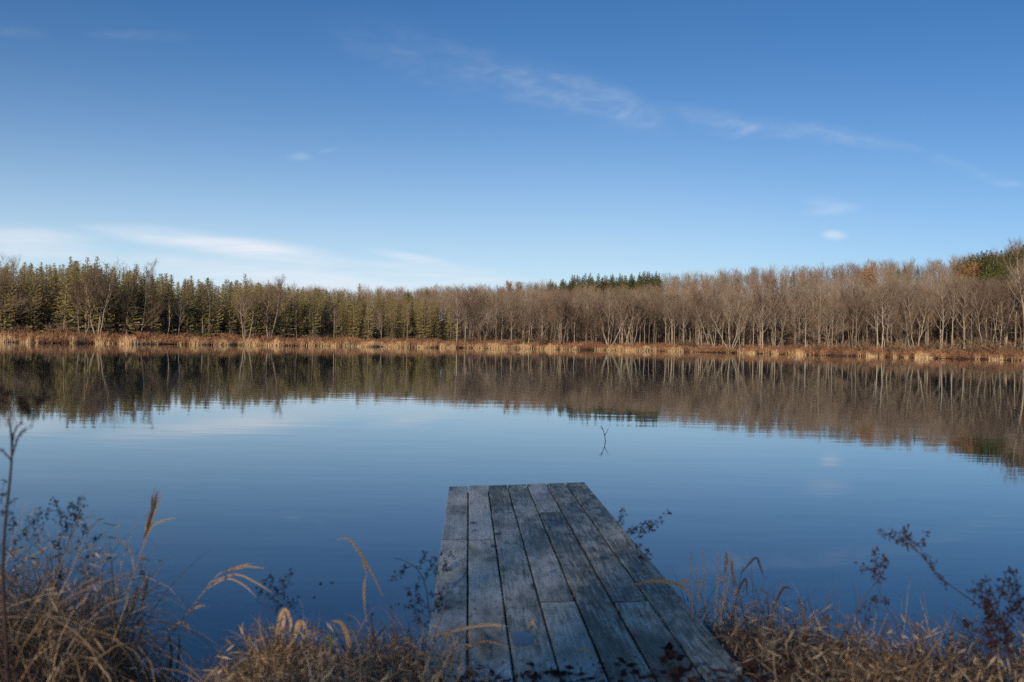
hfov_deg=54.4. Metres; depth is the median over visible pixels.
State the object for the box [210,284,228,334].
conifer tree
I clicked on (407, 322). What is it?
bare tree
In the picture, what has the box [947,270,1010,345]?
bare tree
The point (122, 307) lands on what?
conifer tree
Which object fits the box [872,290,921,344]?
bare tree
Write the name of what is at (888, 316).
bare tree
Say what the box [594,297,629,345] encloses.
bare tree
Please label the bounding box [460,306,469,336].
bare tree
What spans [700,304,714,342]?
bare tree
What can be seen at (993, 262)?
pine tree
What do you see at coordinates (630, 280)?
pine tree
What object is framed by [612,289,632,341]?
bare tree
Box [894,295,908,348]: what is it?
bare tree
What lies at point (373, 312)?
conifer tree
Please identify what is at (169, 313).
bare tree
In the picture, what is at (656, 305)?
bare tree
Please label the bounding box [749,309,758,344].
bare tree
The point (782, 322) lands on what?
bare tree
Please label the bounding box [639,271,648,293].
pine tree
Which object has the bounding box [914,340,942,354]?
shrub
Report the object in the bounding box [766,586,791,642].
reed
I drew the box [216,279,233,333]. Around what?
conifer tree
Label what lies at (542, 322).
bare tree
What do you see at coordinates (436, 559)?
seed plant
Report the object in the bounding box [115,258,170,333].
bare tree
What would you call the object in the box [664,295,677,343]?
bare tree
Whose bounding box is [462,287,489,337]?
bare tree
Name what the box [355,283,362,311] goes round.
conifer tree
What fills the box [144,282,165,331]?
conifer tree
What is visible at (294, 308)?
bare tree
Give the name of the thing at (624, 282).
pine tree
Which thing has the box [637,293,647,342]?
bare tree
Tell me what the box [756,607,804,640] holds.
reed
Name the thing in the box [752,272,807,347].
bare tree
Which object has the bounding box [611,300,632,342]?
bare tree
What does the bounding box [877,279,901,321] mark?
bare tree
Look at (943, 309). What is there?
bare tree
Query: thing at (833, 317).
bare tree
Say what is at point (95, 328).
conifer tree
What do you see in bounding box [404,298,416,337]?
conifer tree
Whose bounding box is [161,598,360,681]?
grass tussock
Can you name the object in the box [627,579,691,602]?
reed
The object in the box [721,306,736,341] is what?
bare tree
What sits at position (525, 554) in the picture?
dock
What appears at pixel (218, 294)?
conifer tree
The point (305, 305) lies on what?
conifer tree
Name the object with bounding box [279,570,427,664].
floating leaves
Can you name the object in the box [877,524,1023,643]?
seed plant
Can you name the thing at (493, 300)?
bare tree
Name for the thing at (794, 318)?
bare tree
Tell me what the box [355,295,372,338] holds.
conifer tree
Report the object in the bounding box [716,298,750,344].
bare tree
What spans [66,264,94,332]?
conifer tree
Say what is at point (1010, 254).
pine tree
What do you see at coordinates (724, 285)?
bare wood
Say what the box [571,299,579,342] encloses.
bare tree
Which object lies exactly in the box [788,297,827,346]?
bare tree
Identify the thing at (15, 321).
conifer tree
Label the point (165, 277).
conifer tree
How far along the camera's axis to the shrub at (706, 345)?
174.47 m
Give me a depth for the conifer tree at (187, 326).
138.37 m
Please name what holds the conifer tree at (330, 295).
on the ground at (791, 335)
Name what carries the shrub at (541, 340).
on the ground at (791, 335)
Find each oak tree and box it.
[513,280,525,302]
[857,263,881,326]
[953,262,971,282]
[956,261,984,278]
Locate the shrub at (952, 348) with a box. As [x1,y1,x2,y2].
[936,339,962,354]
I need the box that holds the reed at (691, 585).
[689,552,692,617]
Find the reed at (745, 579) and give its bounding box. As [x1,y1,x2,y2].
[730,557,764,630]
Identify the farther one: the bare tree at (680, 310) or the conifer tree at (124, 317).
the bare tree at (680, 310)
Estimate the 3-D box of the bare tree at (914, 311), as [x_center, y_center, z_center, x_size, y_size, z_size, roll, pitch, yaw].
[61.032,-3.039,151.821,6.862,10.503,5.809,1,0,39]
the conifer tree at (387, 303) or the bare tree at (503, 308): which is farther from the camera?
the bare tree at (503, 308)
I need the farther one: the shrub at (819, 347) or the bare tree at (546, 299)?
the bare tree at (546, 299)
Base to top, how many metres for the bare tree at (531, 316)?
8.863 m
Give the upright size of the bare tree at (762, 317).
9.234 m
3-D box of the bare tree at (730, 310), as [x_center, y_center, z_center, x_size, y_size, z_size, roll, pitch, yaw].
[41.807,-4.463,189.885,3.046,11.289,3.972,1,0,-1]
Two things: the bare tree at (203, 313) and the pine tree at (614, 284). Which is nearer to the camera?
the bare tree at (203, 313)
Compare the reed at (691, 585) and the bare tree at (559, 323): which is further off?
the bare tree at (559, 323)
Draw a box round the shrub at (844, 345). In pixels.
[832,340,848,348]
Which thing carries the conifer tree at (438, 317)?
on the ground at (791, 335)
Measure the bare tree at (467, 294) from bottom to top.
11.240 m
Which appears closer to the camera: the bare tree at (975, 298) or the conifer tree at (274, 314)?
the bare tree at (975, 298)
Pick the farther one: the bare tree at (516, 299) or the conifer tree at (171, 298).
the bare tree at (516, 299)
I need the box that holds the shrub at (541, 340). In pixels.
[530,332,549,344]
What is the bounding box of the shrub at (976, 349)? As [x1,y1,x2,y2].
[957,336,987,354]
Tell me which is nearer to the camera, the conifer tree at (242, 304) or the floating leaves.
the floating leaves
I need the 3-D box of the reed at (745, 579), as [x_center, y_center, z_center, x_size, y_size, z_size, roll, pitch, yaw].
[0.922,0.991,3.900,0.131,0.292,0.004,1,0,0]
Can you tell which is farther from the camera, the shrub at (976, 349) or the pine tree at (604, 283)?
the pine tree at (604, 283)
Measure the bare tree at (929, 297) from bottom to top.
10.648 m
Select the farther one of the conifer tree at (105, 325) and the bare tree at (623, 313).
the bare tree at (623, 313)
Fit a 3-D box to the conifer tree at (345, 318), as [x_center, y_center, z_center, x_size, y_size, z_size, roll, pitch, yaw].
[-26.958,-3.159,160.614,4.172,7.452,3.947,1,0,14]
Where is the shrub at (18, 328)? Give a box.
[9,325,29,334]
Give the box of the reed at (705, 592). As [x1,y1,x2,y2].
[701,549,706,626]
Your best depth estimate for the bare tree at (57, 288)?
131.31 m
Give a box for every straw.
[427,623,507,637]
[461,640,508,650]
[571,569,594,599]
[574,647,593,654]
[590,595,625,614]
[643,603,665,620]
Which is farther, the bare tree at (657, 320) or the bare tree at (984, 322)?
the bare tree at (657, 320)
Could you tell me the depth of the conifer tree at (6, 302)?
128.15 m
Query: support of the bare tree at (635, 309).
on the ground at (791, 335)
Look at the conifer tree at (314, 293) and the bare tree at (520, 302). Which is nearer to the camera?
the conifer tree at (314, 293)
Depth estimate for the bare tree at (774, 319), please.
180.97 m
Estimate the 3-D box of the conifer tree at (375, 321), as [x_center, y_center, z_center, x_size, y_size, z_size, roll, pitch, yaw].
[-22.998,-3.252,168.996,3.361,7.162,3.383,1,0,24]
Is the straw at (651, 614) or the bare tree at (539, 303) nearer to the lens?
the straw at (651, 614)
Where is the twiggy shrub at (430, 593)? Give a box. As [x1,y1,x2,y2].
[389,550,447,627]
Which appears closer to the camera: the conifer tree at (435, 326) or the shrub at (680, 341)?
the conifer tree at (435, 326)
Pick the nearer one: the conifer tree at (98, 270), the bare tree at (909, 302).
the conifer tree at (98, 270)
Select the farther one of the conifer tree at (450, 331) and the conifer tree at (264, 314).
the conifer tree at (450, 331)
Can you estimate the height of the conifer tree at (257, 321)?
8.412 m
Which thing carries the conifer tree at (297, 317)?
on the ground at (791, 335)
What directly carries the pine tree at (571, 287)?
on the ground at (791, 335)
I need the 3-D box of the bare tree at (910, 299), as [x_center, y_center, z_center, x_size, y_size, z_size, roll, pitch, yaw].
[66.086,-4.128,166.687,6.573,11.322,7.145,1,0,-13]
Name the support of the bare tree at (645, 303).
on the ground at (791, 335)
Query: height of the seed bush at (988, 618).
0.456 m
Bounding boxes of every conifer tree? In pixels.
[0,268,17,331]
[0,272,22,330]
[1,271,24,327]
[6,262,43,333]
[11,265,37,328]
[14,270,47,333]
[31,264,61,332]
[32,267,47,331]
[36,270,61,334]
[43,267,64,332]
[44,268,84,332]
[49,268,84,330]
[52,269,64,327]
[54,256,74,325]
[56,264,65,312]
[57,261,81,331]
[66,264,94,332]
[66,264,102,335]
[84,263,103,329]
[92,256,103,331]
[93,264,118,333]
[106,273,125,334]
[108,267,120,335]
[112,272,142,336]
[115,269,147,334]
[115,272,124,333]
[116,271,130,333]
[118,273,139,334]
[130,276,149,332]
[134,265,147,334]
[137,274,166,334]
[141,284,163,333]
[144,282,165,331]
[153,280,168,330]
[154,273,171,334]
[156,280,178,334]
[158,277,173,320]
[159,273,177,328]
[160,278,182,329]
[168,282,183,334]
[172,280,197,339]
[173,280,189,335]
[175,276,204,332]
[184,284,207,334]
[184,286,200,336]
[189,282,216,336]
[192,279,208,334]
[203,277,213,325]
[203,284,212,332]
[206,287,223,337]
[208,286,225,336]
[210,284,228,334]
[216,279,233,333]
[218,282,240,335]
[220,283,238,335]
[231,282,247,334]
[232,283,247,334]
[233,282,255,338]
[235,273,251,332]
[242,283,262,337]
[243,285,268,338]
[257,284,264,335]
[258,289,275,336]
[262,291,280,336]
[268,286,281,335]
[275,290,295,337]
[275,295,292,338]
[276,290,297,337]
[281,289,308,337]
[286,293,298,337]
[292,289,314,337]
[297,292,309,335]
[304,289,322,337]
[305,288,327,335]
[305,296,321,337]
[313,291,330,338]
[318,290,334,338]
[319,291,334,335]
[322,291,334,335]
[330,300,340,337]
[331,298,347,340]
[333,291,340,336]
[337,299,350,337]
[340,293,354,331]
[342,297,355,336]
[346,296,361,337]
[347,294,360,336]
[354,300,367,339]
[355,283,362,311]
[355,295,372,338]
[361,295,376,339]
[369,297,382,338]
[369,302,385,339]
[370,301,382,339]
[372,289,385,335]
[375,296,388,337]
[381,294,394,336]
[384,297,400,340]
[384,303,398,339]
[389,299,408,337]
[392,305,411,339]
[393,299,402,339]
[398,296,416,340]
[401,295,420,337]
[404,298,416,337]
[409,296,422,339]
[416,298,434,340]
[418,301,426,338]
[423,302,442,339]
[427,299,440,338]
[429,306,440,339]
[432,298,446,338]
[440,307,453,341]
[443,302,460,340]
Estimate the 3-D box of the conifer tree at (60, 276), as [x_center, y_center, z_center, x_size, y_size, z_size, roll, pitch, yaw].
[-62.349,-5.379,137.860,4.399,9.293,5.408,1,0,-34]
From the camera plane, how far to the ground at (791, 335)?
188.90 m
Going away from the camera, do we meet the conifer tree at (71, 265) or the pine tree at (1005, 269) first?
the conifer tree at (71, 265)
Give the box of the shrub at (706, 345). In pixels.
[698,343,710,349]
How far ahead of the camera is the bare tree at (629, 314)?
187.89 m
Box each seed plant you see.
[0,385,49,428]
[0,479,49,636]
[48,496,88,634]
[76,523,102,617]
[116,563,150,634]
[255,567,304,641]
[431,550,455,587]
[617,507,671,578]
[854,546,904,655]
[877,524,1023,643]
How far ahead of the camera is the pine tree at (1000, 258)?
186.79 m
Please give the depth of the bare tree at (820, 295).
176.65 m
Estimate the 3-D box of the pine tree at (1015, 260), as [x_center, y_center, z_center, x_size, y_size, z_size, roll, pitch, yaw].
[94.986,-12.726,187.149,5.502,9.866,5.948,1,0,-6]
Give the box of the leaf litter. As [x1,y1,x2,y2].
[270,654,832,681]
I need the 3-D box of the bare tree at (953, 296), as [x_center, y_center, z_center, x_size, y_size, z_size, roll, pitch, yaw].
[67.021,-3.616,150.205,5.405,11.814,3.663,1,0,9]
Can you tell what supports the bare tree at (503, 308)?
on the ground at (791, 335)
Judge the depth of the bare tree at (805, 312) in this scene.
163.26 m
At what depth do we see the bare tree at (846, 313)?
165.21 m
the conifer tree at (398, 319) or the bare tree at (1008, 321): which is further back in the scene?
the conifer tree at (398, 319)
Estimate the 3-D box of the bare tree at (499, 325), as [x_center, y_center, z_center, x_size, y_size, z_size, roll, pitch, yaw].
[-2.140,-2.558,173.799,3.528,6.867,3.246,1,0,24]
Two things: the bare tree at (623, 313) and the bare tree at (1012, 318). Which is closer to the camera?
the bare tree at (1012, 318)
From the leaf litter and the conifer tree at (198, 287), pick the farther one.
the conifer tree at (198, 287)
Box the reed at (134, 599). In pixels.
[118,585,151,662]
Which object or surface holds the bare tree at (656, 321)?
on the ground at (791, 335)
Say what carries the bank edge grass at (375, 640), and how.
on the ground at (791, 335)
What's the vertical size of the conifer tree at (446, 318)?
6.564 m
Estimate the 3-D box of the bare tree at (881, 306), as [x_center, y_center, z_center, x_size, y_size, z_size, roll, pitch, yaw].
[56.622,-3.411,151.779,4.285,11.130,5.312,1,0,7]
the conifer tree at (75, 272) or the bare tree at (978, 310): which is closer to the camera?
the conifer tree at (75, 272)
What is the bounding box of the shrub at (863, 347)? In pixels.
[850,336,870,351]
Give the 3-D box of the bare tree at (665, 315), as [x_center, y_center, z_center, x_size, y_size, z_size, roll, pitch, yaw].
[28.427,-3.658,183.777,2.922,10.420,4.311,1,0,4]
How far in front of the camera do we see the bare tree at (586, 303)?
187.47 m
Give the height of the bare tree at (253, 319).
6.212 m
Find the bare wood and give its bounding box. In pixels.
[244,242,1023,347]
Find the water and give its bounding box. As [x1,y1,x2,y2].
[0,342,1023,681]
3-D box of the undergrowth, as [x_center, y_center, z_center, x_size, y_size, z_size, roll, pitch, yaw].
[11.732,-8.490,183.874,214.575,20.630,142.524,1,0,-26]
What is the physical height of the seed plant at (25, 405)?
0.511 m
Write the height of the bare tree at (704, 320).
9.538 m
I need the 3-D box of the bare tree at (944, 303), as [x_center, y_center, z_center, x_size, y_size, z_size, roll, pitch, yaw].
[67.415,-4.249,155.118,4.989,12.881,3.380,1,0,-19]
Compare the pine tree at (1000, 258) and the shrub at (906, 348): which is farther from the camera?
the pine tree at (1000, 258)
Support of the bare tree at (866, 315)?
on the ground at (791, 335)
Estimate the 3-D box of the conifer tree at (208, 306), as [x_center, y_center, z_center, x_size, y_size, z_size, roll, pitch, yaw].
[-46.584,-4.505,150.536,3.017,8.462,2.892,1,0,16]
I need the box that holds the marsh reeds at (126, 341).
[0,333,1023,360]
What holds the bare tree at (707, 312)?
on the ground at (791, 335)
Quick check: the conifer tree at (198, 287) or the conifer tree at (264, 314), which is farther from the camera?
the conifer tree at (264, 314)
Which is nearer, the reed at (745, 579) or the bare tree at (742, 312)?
the reed at (745, 579)
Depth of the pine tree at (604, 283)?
237.39 m
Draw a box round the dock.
[423,482,751,681]
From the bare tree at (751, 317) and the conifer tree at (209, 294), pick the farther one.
the bare tree at (751, 317)
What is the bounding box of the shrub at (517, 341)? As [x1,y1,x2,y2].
[512,337,524,344]
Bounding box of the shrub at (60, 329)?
[43,323,70,333]
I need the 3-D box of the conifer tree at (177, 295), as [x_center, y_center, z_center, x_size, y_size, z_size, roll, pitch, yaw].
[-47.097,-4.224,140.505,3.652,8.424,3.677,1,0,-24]
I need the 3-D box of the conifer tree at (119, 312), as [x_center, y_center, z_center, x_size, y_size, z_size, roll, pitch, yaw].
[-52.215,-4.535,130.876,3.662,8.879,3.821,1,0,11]
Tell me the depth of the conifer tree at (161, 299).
140.89 m
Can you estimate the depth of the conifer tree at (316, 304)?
160.26 m
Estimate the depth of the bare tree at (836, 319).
163.60 m
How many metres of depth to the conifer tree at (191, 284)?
140.25 m
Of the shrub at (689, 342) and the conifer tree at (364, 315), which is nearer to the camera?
the conifer tree at (364, 315)
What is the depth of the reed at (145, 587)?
3.40 m
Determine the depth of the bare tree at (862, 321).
160.61 m
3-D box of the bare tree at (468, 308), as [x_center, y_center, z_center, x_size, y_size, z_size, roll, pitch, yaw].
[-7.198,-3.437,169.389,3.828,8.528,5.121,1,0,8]
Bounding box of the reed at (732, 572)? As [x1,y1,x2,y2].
[731,560,742,627]
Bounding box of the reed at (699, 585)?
[696,566,705,617]
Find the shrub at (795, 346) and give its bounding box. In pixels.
[792,340,802,348]
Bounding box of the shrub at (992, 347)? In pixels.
[984,340,1009,355]
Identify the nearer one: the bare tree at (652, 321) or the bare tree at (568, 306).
the bare tree at (568, 306)
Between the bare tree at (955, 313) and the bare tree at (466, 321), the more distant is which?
the bare tree at (466, 321)
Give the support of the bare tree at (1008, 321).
on the ground at (791, 335)
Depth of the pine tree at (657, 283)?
237.29 m
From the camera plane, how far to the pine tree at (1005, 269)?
180.47 m
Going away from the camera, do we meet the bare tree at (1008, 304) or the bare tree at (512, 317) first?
the bare tree at (1008, 304)
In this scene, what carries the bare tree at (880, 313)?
on the ground at (791, 335)
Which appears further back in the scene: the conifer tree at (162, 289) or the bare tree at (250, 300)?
the conifer tree at (162, 289)
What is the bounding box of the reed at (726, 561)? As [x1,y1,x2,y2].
[719,550,728,626]
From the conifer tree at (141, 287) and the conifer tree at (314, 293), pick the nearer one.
the conifer tree at (141, 287)
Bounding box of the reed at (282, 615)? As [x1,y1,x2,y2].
[275,608,307,639]
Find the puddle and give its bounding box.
[510,631,534,645]
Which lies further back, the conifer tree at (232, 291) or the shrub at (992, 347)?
the conifer tree at (232, 291)
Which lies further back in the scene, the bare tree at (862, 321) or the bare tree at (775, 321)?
the bare tree at (775, 321)
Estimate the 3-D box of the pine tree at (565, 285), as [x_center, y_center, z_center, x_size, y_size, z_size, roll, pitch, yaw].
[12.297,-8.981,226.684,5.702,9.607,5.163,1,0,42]
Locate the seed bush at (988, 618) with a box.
[963,566,1023,681]
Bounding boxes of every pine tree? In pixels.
[558,278,568,296]
[560,281,569,310]
[568,279,576,293]
[569,275,578,294]
[576,277,583,305]
[583,273,594,292]
[589,273,604,310]
[592,278,604,297]
[602,275,608,298]
[608,275,615,291]
[608,277,620,297]
[621,275,628,292]
[626,274,635,293]
[631,277,643,308]
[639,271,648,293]
[648,273,654,288]
[654,273,663,310]
[914,268,921,289]
[950,259,961,276]
[957,257,968,278]
[963,255,979,278]
[966,252,981,274]
[973,253,992,282]
[977,258,993,282]
[979,251,991,273]
[979,264,996,282]
[984,255,1000,277]
[990,267,1022,323]
[991,259,1003,281]
[992,250,1007,274]
[994,258,1013,283]
[1002,252,1016,292]
[1004,246,1019,272]
[1009,248,1021,275]
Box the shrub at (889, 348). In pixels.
[884,338,904,354]
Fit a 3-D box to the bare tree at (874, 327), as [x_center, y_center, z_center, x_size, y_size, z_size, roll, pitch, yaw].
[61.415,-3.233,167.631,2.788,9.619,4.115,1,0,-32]
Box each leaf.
[527,621,536,628]
[659,641,684,661]
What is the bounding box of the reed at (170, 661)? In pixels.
[168,632,180,681]
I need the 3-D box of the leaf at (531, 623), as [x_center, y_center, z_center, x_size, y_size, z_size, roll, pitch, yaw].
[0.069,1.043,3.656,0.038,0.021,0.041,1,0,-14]
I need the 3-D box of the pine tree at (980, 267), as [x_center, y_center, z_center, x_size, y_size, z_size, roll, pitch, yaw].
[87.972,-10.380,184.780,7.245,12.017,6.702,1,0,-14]
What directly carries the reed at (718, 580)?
on the ground at (791, 335)
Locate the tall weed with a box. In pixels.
[0,418,27,681]
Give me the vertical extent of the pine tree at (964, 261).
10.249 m
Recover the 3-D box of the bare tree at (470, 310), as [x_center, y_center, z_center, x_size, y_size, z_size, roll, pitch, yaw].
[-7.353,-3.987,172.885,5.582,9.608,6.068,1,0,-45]
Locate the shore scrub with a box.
[0,327,1023,359]
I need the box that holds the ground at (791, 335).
[17,299,1023,681]
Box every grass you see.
[0,489,244,681]
[0,627,210,681]
[308,668,858,681]
[314,593,451,679]
[673,541,1023,669]
[687,588,1023,681]
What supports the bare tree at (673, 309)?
on the ground at (791, 335)
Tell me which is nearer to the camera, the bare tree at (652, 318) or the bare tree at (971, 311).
the bare tree at (971, 311)
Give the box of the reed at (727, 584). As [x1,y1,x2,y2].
[722,555,731,608]
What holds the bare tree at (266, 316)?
on the ground at (791, 335)
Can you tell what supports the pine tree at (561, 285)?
on the ground at (791, 335)
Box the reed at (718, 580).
[713,551,723,630]
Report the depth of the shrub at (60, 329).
123.49 m
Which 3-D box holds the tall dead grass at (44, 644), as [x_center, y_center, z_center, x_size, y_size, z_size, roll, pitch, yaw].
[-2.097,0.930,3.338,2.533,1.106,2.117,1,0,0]
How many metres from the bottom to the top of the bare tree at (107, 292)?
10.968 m
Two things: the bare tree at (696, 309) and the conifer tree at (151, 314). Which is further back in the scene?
the bare tree at (696, 309)
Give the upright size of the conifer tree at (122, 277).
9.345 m
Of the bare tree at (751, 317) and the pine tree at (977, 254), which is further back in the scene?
the pine tree at (977, 254)
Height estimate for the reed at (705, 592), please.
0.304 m
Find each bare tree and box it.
[0,255,45,331]
[1,277,27,332]
[16,273,43,327]
[39,279,66,333]
[65,264,108,337]
[70,258,126,334]
[86,277,111,319]
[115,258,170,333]
[162,295,188,334]
[166,295,172,335]
[195,294,216,330]
[200,278,220,333]
[230,287,265,340]
[244,307,261,335]
[257,273,290,341]
[259,303,274,335]
[285,299,302,332]
[293,301,299,337]
[318,297,332,336]
[331,309,340,334]
[354,292,365,337]
[371,307,392,340]
[393,300,413,336]
[405,304,409,339]
[439,307,455,341]
[446,294,461,338]
[448,286,470,341]
[454,293,484,337]
[457,293,473,344]
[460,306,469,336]
[461,285,482,338]
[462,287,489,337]
[462,297,479,336]
[465,303,499,340]
[472,297,495,340]
[474,292,491,338]
[475,308,491,330]
[488,292,503,338]
[493,309,508,338]
[495,297,520,342]
[496,297,509,344]
[497,288,507,341]
[498,280,515,298]
[498,309,517,337]
[503,294,518,339]
[506,308,515,342]
[507,296,521,340]
[508,299,522,337]
[515,291,528,341]
[516,304,539,343]
[517,309,526,343]
[518,299,527,339]
[519,303,532,333]
[524,301,537,342]
[526,299,535,342]
[530,295,552,338]
[534,292,564,341]
[536,306,548,336]
[537,311,547,334]
[542,310,557,343]
[546,285,559,340]
[546,293,558,342]
[548,290,578,345]
[553,302,566,337]
[554,310,570,339]
[559,291,573,334]
[562,297,580,342]
[566,295,589,342]
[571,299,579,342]
[573,292,608,342]
[575,305,609,343]
[580,292,595,332]
[591,291,602,341]
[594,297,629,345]
[597,304,607,341]
[602,300,615,334]
[609,285,654,346]
[609,295,642,345]
[611,288,621,342]
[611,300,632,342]
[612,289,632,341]
[615,297,643,336]
[619,289,645,341]
[631,288,648,335]
[635,291,654,344]
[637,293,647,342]
[639,281,652,344]
[639,293,653,346]
[643,297,664,345]
[643,305,653,336]
[646,299,665,343]
[648,300,667,337]
[652,301,663,342]
[654,286,666,344]
[656,295,675,342]
[660,297,669,344]
[664,294,686,342]
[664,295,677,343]
[665,291,681,348]
[674,294,687,337]
[674,298,690,342]
[674,299,690,330]
[676,302,691,342]
[687,308,695,340]
[688,288,712,343]
[689,287,722,341]
[691,298,724,349]
[692,311,701,344]
[693,300,709,343]
[694,296,707,343]
[698,301,709,342]
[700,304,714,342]
[703,300,725,343]
[708,296,750,349]
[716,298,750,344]
[719,303,726,344]
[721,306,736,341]
[724,292,735,342]
[728,293,742,339]
[736,313,742,344]
[737,297,750,346]
[738,302,751,345]
[739,314,748,345]
[744,289,766,346]
[748,299,766,342]
[749,295,755,345]
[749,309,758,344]
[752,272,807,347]
[754,300,774,349]
[755,311,768,347]
[756,286,771,345]
[757,307,770,336]
[764,294,794,346]
[765,295,782,347]
[766,305,782,346]
[776,312,787,344]
[779,296,815,343]
[782,290,806,341]
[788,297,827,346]
[788,298,800,337]
[789,295,806,331]
[797,298,816,348]
[803,287,825,345]
[808,293,854,345]
[810,279,829,344]
[812,310,826,344]
[824,302,841,342]
[831,302,849,345]
[835,286,852,338]
[835,301,852,343]
[838,295,852,342]
[839,286,868,348]
[839,292,871,348]
[841,303,856,345]
[846,291,866,347]
[854,308,864,341]
[860,299,883,349]
[860,301,876,340]
[862,287,900,347]
[864,291,887,350]
[868,295,878,346]
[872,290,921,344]
[873,282,894,351]
[876,301,897,341]
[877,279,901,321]
[883,300,897,344]
[887,310,917,349]
[888,286,920,344]
[890,281,921,348]
[890,284,923,344]
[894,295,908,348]
[897,290,936,346]
[897,301,924,345]
[910,286,934,341]
[916,289,935,342]
[917,283,939,343]
[923,297,938,343]
[928,280,956,349]
[930,288,960,348]
[932,275,956,346]
[933,283,980,348]
[939,280,970,342]
[941,283,962,346]
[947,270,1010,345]
[948,287,973,351]
[951,277,964,348]
[951,299,995,345]
[953,283,981,326]
[954,280,975,345]
[958,278,1023,349]
[960,286,980,346]
[962,281,1011,355]
[968,282,990,344]
[968,286,1002,347]
[969,280,992,343]
[974,305,990,345]
[980,276,1001,347]
[986,289,1018,345]
[992,237,1023,350]
[992,296,1009,347]
[996,283,1016,345]
[1000,288,1012,352]
[1001,288,1015,342]
[1002,271,1023,346]
[1005,296,1023,341]
[1008,291,1023,348]
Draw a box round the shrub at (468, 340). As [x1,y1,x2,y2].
[464,335,476,342]
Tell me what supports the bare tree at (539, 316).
on the ground at (791, 335)
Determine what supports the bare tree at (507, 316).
on the ground at (791, 335)
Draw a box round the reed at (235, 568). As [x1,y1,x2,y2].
[148,563,270,670]
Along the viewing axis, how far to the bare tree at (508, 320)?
173.43 m
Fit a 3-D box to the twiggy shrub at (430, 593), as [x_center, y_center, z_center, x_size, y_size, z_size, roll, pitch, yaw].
[-0.374,0.989,3.898,0.241,0.360,0.124,1,0,0]
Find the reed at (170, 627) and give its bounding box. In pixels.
[144,622,188,678]
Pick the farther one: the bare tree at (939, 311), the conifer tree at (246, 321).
the bare tree at (939, 311)
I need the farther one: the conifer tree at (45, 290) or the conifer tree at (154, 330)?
the conifer tree at (154, 330)
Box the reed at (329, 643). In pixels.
[327,631,332,659]
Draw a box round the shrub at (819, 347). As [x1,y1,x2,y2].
[809,340,827,351]
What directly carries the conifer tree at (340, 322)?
on the ground at (791, 335)
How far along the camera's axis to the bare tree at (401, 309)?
166.94 m
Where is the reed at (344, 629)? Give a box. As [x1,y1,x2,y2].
[331,619,350,659]
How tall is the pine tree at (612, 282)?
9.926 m
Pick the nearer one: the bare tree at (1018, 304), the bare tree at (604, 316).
the bare tree at (1018, 304)
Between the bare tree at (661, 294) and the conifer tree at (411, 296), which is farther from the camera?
the bare tree at (661, 294)
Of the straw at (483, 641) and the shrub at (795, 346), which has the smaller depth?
the straw at (483, 641)
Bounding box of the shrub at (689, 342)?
[683,339,697,346]
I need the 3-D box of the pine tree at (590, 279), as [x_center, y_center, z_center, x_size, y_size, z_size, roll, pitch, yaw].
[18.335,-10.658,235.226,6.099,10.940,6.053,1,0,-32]
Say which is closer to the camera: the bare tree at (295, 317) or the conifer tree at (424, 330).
the bare tree at (295, 317)
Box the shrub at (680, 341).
[671,338,686,347]
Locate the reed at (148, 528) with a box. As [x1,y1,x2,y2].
[109,487,174,652]
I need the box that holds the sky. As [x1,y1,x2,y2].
[0,0,1023,320]
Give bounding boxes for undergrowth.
[11,281,1023,351]
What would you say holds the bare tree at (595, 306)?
on the ground at (791, 335)
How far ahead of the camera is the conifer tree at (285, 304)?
149.24 m
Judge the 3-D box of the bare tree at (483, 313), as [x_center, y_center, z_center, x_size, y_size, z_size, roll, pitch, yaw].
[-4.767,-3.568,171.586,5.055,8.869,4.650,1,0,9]
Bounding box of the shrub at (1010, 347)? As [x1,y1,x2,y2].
[997,339,1023,353]
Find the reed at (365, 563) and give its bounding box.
[336,537,382,634]
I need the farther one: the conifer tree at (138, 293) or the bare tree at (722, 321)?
the bare tree at (722, 321)
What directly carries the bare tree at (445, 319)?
on the ground at (791, 335)
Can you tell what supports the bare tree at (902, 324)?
on the ground at (791, 335)
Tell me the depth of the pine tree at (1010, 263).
181.89 m
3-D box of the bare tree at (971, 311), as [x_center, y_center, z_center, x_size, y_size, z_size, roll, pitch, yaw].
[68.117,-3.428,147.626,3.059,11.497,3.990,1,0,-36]
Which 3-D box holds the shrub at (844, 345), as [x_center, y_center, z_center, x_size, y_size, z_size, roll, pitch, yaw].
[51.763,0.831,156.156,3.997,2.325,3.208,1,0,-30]
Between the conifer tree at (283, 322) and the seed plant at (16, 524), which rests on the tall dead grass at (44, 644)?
the seed plant at (16, 524)
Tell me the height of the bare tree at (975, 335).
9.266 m
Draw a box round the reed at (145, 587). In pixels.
[140,570,149,638]
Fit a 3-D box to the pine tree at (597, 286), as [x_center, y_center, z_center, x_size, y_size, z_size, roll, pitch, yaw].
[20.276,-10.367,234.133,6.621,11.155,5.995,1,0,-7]
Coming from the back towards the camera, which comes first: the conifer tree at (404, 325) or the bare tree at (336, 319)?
the conifer tree at (404, 325)
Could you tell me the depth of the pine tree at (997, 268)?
181.15 m
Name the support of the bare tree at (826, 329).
on the ground at (791, 335)
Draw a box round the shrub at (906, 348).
[901,342,920,353]
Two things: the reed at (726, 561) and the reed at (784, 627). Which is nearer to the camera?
the reed at (726, 561)
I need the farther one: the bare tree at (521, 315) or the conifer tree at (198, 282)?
the bare tree at (521, 315)
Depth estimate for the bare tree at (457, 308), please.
164.56 m
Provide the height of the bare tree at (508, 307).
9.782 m
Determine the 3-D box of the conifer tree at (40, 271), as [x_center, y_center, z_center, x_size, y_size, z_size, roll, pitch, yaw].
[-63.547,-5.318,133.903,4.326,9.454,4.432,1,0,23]
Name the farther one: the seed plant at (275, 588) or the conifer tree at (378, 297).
the conifer tree at (378, 297)

